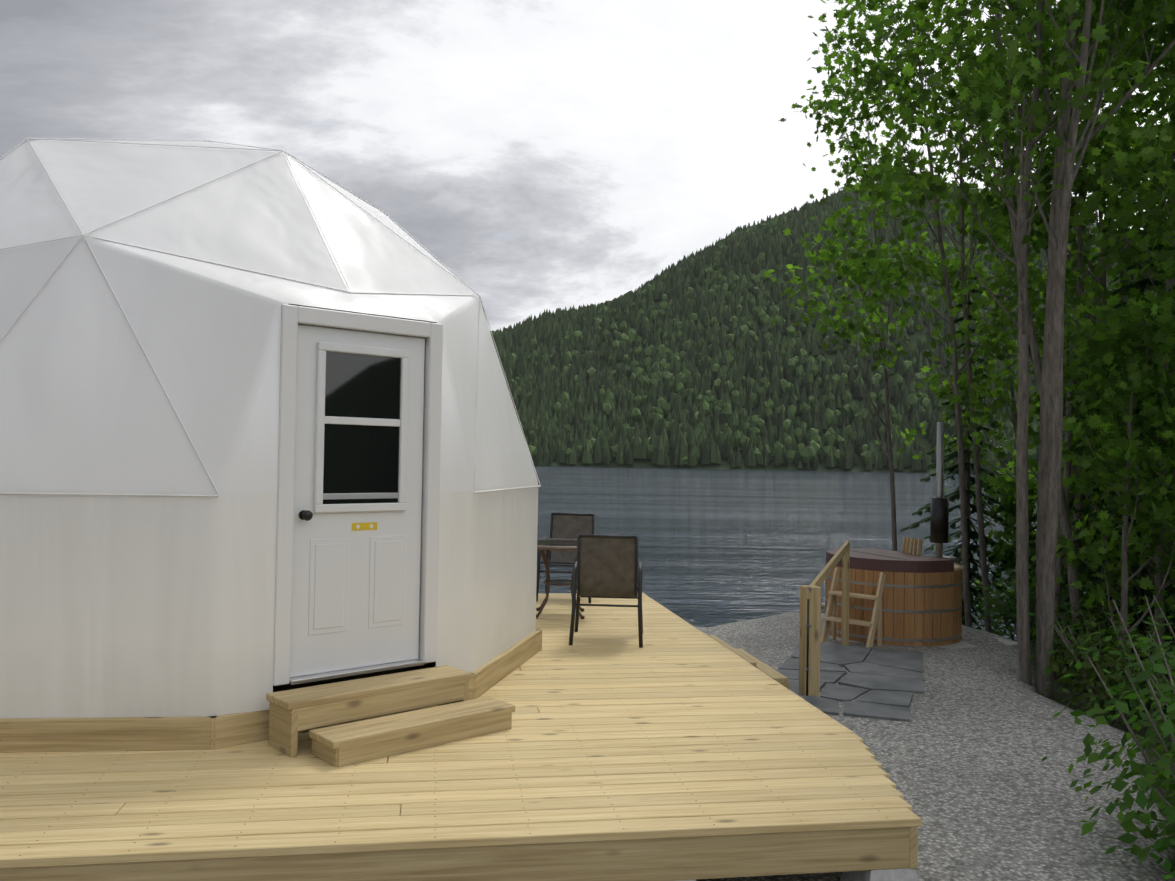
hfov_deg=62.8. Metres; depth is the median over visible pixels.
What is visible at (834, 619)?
tub ladder
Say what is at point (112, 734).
dome base
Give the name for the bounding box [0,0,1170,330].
sky
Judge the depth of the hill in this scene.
440.25 m
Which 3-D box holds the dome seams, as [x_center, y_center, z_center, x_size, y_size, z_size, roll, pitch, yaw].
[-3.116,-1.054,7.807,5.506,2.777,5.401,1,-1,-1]
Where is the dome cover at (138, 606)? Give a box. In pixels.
[0,140,537,717]
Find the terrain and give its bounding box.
[400,612,1174,880]
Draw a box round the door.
[273,304,442,691]
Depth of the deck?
4.57 m
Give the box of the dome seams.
[0,138,540,496]
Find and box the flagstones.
[776,643,924,721]
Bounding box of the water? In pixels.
[533,466,1085,639]
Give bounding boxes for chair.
[536,513,594,602]
[569,534,642,647]
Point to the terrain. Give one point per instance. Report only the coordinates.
(985, 790)
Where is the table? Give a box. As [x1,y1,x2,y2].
[536,539,584,618]
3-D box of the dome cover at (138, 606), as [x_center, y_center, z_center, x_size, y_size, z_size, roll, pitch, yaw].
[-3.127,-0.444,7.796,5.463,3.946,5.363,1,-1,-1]
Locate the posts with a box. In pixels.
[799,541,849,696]
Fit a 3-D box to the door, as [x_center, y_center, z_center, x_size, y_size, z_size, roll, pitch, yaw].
[-1.419,0.368,5.871,1.165,2.255,0.304,2,-1,-42]
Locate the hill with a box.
[514,208,1042,475]
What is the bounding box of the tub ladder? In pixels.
[820,568,885,647]
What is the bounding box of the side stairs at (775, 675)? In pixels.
[707,635,788,688]
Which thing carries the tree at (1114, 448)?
on the terrain
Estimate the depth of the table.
9.74 m
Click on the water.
(716, 547)
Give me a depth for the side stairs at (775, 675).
8.72 m
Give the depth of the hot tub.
10.87 m
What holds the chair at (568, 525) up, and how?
on the deck
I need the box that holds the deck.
[0,593,920,880]
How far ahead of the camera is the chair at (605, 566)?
8.33 m
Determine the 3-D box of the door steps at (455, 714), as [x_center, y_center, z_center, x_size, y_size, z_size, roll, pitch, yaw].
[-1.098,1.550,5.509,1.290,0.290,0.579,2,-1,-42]
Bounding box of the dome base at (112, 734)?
[0,627,541,752]
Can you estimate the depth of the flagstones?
8.90 m
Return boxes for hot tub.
[825,422,1017,648]
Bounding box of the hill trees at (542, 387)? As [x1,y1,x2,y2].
[490,180,1174,472]
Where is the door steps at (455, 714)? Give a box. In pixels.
[266,665,514,766]
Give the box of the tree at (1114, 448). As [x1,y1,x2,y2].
[742,0,1174,879]

